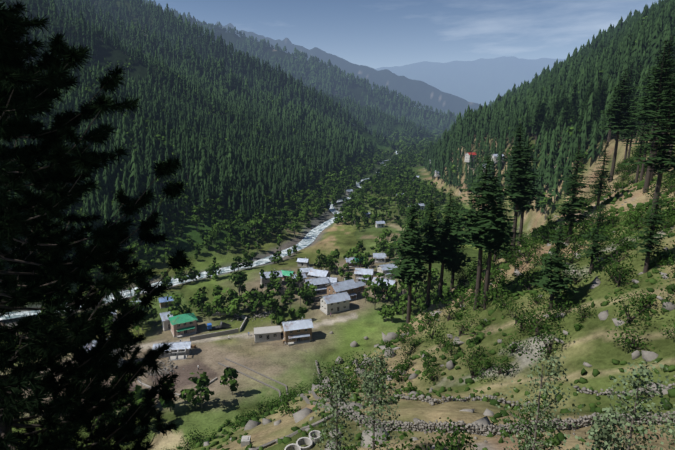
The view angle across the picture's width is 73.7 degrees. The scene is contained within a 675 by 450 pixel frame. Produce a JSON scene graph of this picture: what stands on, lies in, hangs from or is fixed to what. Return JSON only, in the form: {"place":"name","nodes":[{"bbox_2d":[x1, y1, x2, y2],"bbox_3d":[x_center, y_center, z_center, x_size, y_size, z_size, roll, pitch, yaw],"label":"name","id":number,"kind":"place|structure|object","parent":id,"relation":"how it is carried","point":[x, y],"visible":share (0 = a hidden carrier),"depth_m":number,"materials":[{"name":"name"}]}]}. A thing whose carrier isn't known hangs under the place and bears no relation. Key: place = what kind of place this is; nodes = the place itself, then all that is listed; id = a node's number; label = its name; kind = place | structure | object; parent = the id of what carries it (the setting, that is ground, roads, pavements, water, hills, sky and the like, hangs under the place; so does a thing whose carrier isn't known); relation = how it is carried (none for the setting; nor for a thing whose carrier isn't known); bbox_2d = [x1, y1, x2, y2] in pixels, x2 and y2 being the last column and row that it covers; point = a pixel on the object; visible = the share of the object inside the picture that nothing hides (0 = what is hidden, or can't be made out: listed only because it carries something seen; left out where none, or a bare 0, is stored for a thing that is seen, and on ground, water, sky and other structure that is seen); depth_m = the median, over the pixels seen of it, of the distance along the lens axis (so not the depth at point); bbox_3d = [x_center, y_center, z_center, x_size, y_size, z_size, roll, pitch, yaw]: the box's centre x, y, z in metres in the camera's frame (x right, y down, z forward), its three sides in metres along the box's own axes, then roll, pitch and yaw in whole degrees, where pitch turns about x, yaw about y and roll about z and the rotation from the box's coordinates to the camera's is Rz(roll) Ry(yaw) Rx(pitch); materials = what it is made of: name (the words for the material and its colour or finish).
{"place":"outdoors","nodes":[
{"label":"outdoors","id":0,"kind":"place"},
{"bbox_2d":[0,151,396,319],"bbox_3d":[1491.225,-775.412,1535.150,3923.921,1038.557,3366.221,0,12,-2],"label":"river","id":1,"kind":"structure","parent":0,"point":[309,238],"depth_m":275.12,"materials":[{"name":"white liquid"}]},
{"bbox_2d":[0,0,674,449],"bbox_3d":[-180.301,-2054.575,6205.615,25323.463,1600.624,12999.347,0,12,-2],"label":"terrain","id":2,"kind":"structure","parent":0,"point":[456,88],"depth_m":148.51,"materials":[{"name":"green plant"}]},
{"bbox_2d":[0,0,193,449],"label":"pine tree","id":3,"kind":"object","parent":2,"relation":"on","point":[46,348],"depth_m":13.37,"materials":[{"name":"green plant"}]},
{"bbox_2d":[84,336,123,364],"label":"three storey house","id":4,"kind":"structure","parent":2,"relation":"on","point":[111,351],"depth_m":144.17,"materials":[{"name":"metal"}]},
{"bbox_2d":[159,311,172,330],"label":"house","id":5,"kind":"structure","parent":2,"relation":"on","point":[166,325],"depth_m":176.91,"materials":[{"name":"metal"}]},
{"bbox_2d":[158,294,173,308],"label":"house","id":6,"kind":"structure","parent":2,"relation":"on","point":[163,302],"depth_m":200.15,"materials":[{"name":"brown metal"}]},
{"bbox_2d":[152,339,191,357],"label":"long shed","id":7,"kind":"structure","parent":2,"relation":"on","point":[181,346],"depth_m":154.95,"materials":[{"name":"metal"}]},
{"bbox_2d":[169,348,186,360],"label":"concrete frame","id":8,"kind":"object","parent":2,"relation":"on","point":[177,357],"visible":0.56,"depth_m":152.68,"materials":[{"name":"white concrete"}]},
{"bbox_2d":[169,313,197,337],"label":"house","id":9,"kind":"structure","parent":2,"relation":"on","point":[183,325],"depth_m":172.13,"materials":[{"name":"metal"}]},
{"bbox_2d":[174,377,216,395],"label":"plot wall","id":10,"kind":"structure","parent":2,"relation":"on","point":[211,381],"depth_m":136.46,"materials":[{"name":"stone"}]},
{"bbox_2d":[190,328,238,340],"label":"compound wall","id":11,"kind":"structure","parent":2,"relation":"on","point":[210,335],"depth_m":170.14,"materials":[{"name":"stone"}]},
{"bbox_2d":[207,321,231,330],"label":"dump truck","id":12,"kind":"object","parent":2,"relation":"on","point":[217,327],"visible":0.98,"depth_m":176.14,"materials":[{"name":"blue metal"}]},
{"bbox_2d":[212,312,246,331],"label":"compound wall","id":13,"kind":"structure","parent":2,"relation":"on","point":[243,317],"depth_m":185.98,"materials":[{"name":"concrete"}]},
{"bbox_2d":[241,436,250,446],"bbox_3d":[-10.880,25.894,53.523,1.000,1.260,1.000,0,12,-2],"label":"concrete box","id":14,"kind":"object","parent":2,"relation":"on","point":[245,440],"visible":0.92,"depth_m":53.06,"materials":[{"name":"grey concrete"}]},
{"bbox_2d":[4,50,512,428],"bbox_3d":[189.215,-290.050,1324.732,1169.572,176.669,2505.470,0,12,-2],"label":"broadleaf trees","id":15,"kind":"object","parent":2,"relation":"on","point":[408,155],"depth_m":296.17,"materials":[{"name":"green plant"}]},
{"bbox_2d":[254,326,280,342],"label":"house","id":16,"kind":"structure","parent":2,"relation":"on","point":[267,334],"depth_m":165.05,"materials":[{"name":"paint"}]},
{"bbox_2d":[259,269,282,287],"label":"house","id":17,"kind":"structure","parent":2,"relation":"on","point":[266,280],"depth_m":222.48,"materials":[{"name":"stone"}]},
{"bbox_2d":[225,358,333,403],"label":"channel wall","id":18,"kind":"structure","parent":2,"relation":"on","point":[315,396],"depth_m":138.44,"materials":[{"name":"grey concrete"}]},
{"bbox_2d":[218,362,343,415],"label":"channel wall","id":19,"kind":"structure","parent":2,"relation":"on","point":[306,399],"depth_m":132.40,"materials":[{"name":"grey concrete"}]},
{"bbox_2d":[282,269,295,280],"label":"house","id":20,"kind":"structure","parent":2,"relation":"on","point":[285,273],"depth_m":231.08,"materials":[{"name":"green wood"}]},
{"bbox_2d":[284,443,300,449],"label":"concrete ring","id":21,"kind":"object","parent":2,"relation":"on","point":[293,446],"visible":1,"depth_m":39.91,"materials":[{"name":"grey concrete"}]},
{"bbox_2d":[252,410,342,449],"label":"channel wall","id":22,"kind":"structure","parent":2,"relation":"on","point":[274,441],"depth_m":49.56,"materials":[{"name":"grey concrete"}]},
{"bbox_2d":[282,317,313,345],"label":"brown house","id":23,"kind":"structure","parent":2,"relation":"on","point":[297,332],"depth_m":162.62,"materials":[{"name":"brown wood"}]},
{"bbox_2d":[292,273,306,286],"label":"house","id":24,"kind":"structure","parent":2,"relation":"on","point":[303,279],"depth_m":221.31,"materials":[{"name":"metal"}]},
{"bbox_2d":[296,257,309,266],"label":"house","id":25,"kind":"structure","parent":2,"relation":"on","point":[303,262],"depth_m":254.98,"materials":[{"name":"stone"}]},
{"bbox_2d":[296,437,312,449],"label":"concrete ring","id":26,"kind":"object","parent":2,"relation":"on","point":[303,441],"visible":0.73,"depth_m":41.36,"materials":[{"name":"grey concrete"}]},
{"bbox_2d":[300,267,312,276],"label":"house","id":27,"kind":"structure","parent":2,"relation":"on","point":[306,271],"depth_m":235.31,"materials":[{"name":"metal"}]},
{"bbox_2d":[309,430,321,444],"bbox_3d":[-2.072,19.803,41.826,1.200,0.800,1.200,0,12,-2],"label":"concrete ring","id":28,"kind":"object","parent":2,"relation":"on","point":[316,437],"visible":0.54,"depth_m":41.97,"materials":[{"name":"grey concrete"}]},
{"bbox_2d":[304,276,328,295],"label":"house","id":29,"kind":"structure","parent":2,"relation":"on","point":[320,283],"depth_m":210.87,"materials":[{"name":"metal"}]},
{"bbox_2d":[308,268,330,278],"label":"house","id":30,"kind":"structure","parent":2,"relation":"on","point":[314,273],"depth_m":224.43,"materials":[{"name":"metal"}]},
{"bbox_2d":[327,275,337,284],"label":"house","id":31,"kind":"structure","parent":2,"relation":"on","point":[332,279],"depth_m":214.31,"materials":[{"name":"metal"}]},
{"bbox_2d":[320,291,350,314],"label":"house","id":32,"kind":"structure","parent":2,"relation":"on","point":[334,303],"depth_m":187.33,"materials":[{"name":"paint"}]},
{"bbox_2d":[0,0,674,270],"bbox_3d":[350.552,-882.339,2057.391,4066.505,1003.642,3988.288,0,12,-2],"label":"conifer forest","id":33,"kind":"object","parent":2,"relation":"on","point":[607,54],"visible":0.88,"depth_m":524.88,"materials":[{"name":"green plant"}]},
{"bbox_2d":[326,278,357,300],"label":"house","id":34,"kind":"structure","parent":2,"relation":"on","point":[350,287],"depth_m":200.50,"materials":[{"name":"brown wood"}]},
{"bbox_2d":[15,15,674,247],"bbox_3d":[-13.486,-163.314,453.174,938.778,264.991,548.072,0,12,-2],"label":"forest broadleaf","id":35,"kind":"object","parent":2,"relation":"on","point":[159,138],"depth_m":405.23,"materials":[{"name":"green plant"}]},
{"bbox_2d":[345,189,351,194],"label":"house","id":36,"kind":"structure","parent":2,"relation":"on","point":[347,191],"depth_m":502.85,"materials":[{"name":"metal"}]},
{"bbox_2d":[345,257,357,267],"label":"house","id":37,"kind":"structure","parent":2,"relation":"on","point":[347,260],"depth_m":251.14,"materials":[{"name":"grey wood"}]},
{"bbox_2d":[355,280,365,291],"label":"house","id":38,"kind":"structure","parent":2,"relation":"on","point":[360,285],"depth_m":212.69,"materials":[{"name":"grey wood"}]},
{"bbox_2d":[354,267,374,283],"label":"house","id":39,"kind":"structure","parent":2,"relation":"on","point":[359,273],"depth_m":224.50,"materials":[{"name":"metal"}]},
{"bbox_2d":[373,253,386,262],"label":"house","id":40,"kind":"structure","parent":2,"relation":"on","point":[380,257],"depth_m":256.34,"materials":[{"name":"metal"}]},
{"bbox_2d":[375,220,384,227],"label":"house","id":41,"kind":"structure","parent":2,"relation":"on","point":[380,224],"depth_m":341.62,"materials":[{"name":"metal"}]},
{"bbox_2d":[371,277,397,296],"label":"house","id":42,"kind":"structure","parent":2,"relation":"on","point":[391,282],"depth_m":207.43,"materials":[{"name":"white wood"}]},
{"bbox_2d":[377,263,396,278],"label":"house","id":43,"kind":"structure","parent":2,"relation":"on","point":[383,268],"depth_m":230.63,"materials":[{"name":"metal"}]},
{"bbox_2d":[123,183,674,449],"bbox_3d":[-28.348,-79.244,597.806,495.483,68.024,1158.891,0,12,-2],"label":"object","id":44,"kind":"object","parent":2,"relation":"on","point":[484,426],"visible":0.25,"depth_m":46.54,"materials":[{"name":"grey stone"}]},
{"bbox_2d":[386,203,435,322],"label":"fir tree","id":45,"kind":"object","parent":2,"relation":"on","point":[410,271],"visible":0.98,"depth_m":89.56,"materials":[{"name":"green plant"}]},
{"bbox_2d":[161,133,674,449],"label":"shrubs","id":46,"kind":"object","parent":2,"relation":"on","point":[613,271],"visible":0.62,"depth_m":67.94,"materials":[{"name":"green plant"}]},
{"bbox_2d":[414,249,427,300],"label":"fir tree","id":47,"kind":"object","parent":2,"relation":"on","point":[416,284],"visible":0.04,"depth_m":197.70,"materials":[{"name":"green plant"}]},
{"bbox_2d":[177,174,674,449],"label":"grass tufts","id":48,"kind":"object","parent":2,"relation":"on","point":[581,380],"visible":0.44,"depth_m":61.85,"materials":[{"name":"green plant"}]},
{"bbox_2d":[415,199,449,306],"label":"fir tree","id":49,"kind":"object","parent":2,"relation":"on","point":[431,252],"visible":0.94,"depth_m":92.24,"materials":[{"name":"green plant"}]},
{"bbox_2d":[435,189,465,298],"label":"fir tree","id":50,"kind":"object","parent":2,"relation":"on","point":[451,249],"visible":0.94,"depth_m":94.42,"materials":[{"name":"green plant"}]},
{"bbox_2d":[439,199,477,289],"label":"fir tree","id":51,"kind":"object","parent":2,"relation":"on","point":[453,267],"visible":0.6,"depth_m":98.78,"materials":[{"name":"green plant"}]},
{"bbox_2d":[464,152,476,161],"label":"house","id":52,"kind":"structure","parent":2,"relation":"on","point":[467,156],"depth_m":467.87,"materials":[{"name":"red metal"}]},
{"bbox_2d":[449,156,515,310],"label":"fir tree","id":53,"kind":"object","parent":2,"relation":"on","point":[479,201],"visible":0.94,"depth_m":71.69,"materials":[{"name":"green plant"}]},
{"bbox_2d":[311,350,674,449],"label":"poplar trees","id":54,"kind":"object","parent":2,"relation":"on","point":[607,433],"visible":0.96,"depth_m":25.95,"materials":[{"name":"green plant"}]},
{"bbox_2d":[467,168,519,304],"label":"fir tree","id":55,"kind":"object","parent":2,"relation":"on","point":[503,234],"visible":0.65,"depth_m":71.61,"materials":[{"name":"green plant"}]},
{"bbox_2d":[491,154,503,162],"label":"house","id":56,"kind":"structure","parent":2,"relation":"on","point":[494,156],"depth_m":399.75,"materials":[{"name":"metal"}]},
{"bbox_2d":[494,190,516,260],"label":"fir tree","id":57,"kind":"object","parent":2,"relation":"on","point":[495,257],"visible":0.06,"depth_m":109.39,"materials":[{"name":"green plant"}]},
{"bbox_2d":[496,224,515,262],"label":"fir tree","id":58,"kind":"object","parent":2,"relation":"on","point":[505,253],"visible":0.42,"depth_m":98.13,"materials":[{"name":"green plant"}]},
{"bbox_2d":[504,141,544,245],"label":"fir tree","id":59,"kind":"object","parent":2,"relation":"on","point":[525,207],"visible":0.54,"depth_m":116.34,"materials":[{"name":"green plant"}]},
{"bbox_2d":[495,121,554,254],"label":"fir tree","id":60,"kind":"object","parent":2,"relation":"on","point":[517,192],"visible":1,"depth_m":99.00,"materials":[{"name":"green plant"}]},
{"bbox_2d":[530,220,582,310],"bbox_3d":[30.643,5.910,62.488,6.328,13.581,5.958,10,15,38],"label":"fir tree","id":61,"kind":"object","parent":2,"relation":"on","point":[554,282],"visible":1,"depth_m":61.97,"materials":[{"name":"green plant"}]},
{"bbox_2d":[550,147,592,243],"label":"fir tree","id":62,"kind":"object","parent":2,"relation":"on","point":[570,211],"visible":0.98,"depth_m":86.36,"materials":[{"name":"green plant"}]},
{"bbox_2d":[579,201,610,273],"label":"fir tree","id":63,"kind":"object","parent":2,"relation":"on","point":[595,237],"visible":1,"depth_m":66.24,"materials":[{"name":"green plant"}]},
{"bbox_2d":[524,35,674,224],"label":"conifer trees","id":64,"kind":"object","parent":2,"relation":"on","point":[665,67],"visible":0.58,"depth_m":170.97,"materials":[{"name":"green plant"}]},
{"bbox_2d":[586,139,613,209],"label":"fir tree","id":65,"kind":"object","parent":2,"relation":"on","point":[601,179],"visible":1,"depth_m":111.03,"materials":[{"name":"green plant"}]},
{"bbox_2d":[599,69,642,181],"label":"fir tree","id":66,"kind":"object","parent":2,"relation":"on","point":[620,105],"visible":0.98,"depth_m":145.22,"materials":[{"name":"green plant"}]},
{"bbox_2d":[623,77,674,221],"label":"fir tree","id":67,"kind":"object","parent":2,"relation":"on","point":[666,138],"visible":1,"depth_m":71.33,"materials":[{"name":"green plant"}]},
{"bbox_2d":[628,191,673,272],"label":"fir tree","id":68,"kind":"object","parent":2,"relation":"on","point":[650,238],"visible":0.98,"depth_m":58.39,"materials":[{"name":"green plant"}]},
{"bbox_2d":[148,0,661,68],"label":"sky","id":69,"kind":"structure","parent":0,"point":[374,34],"materials":[{"name":"blue"}]}
]}

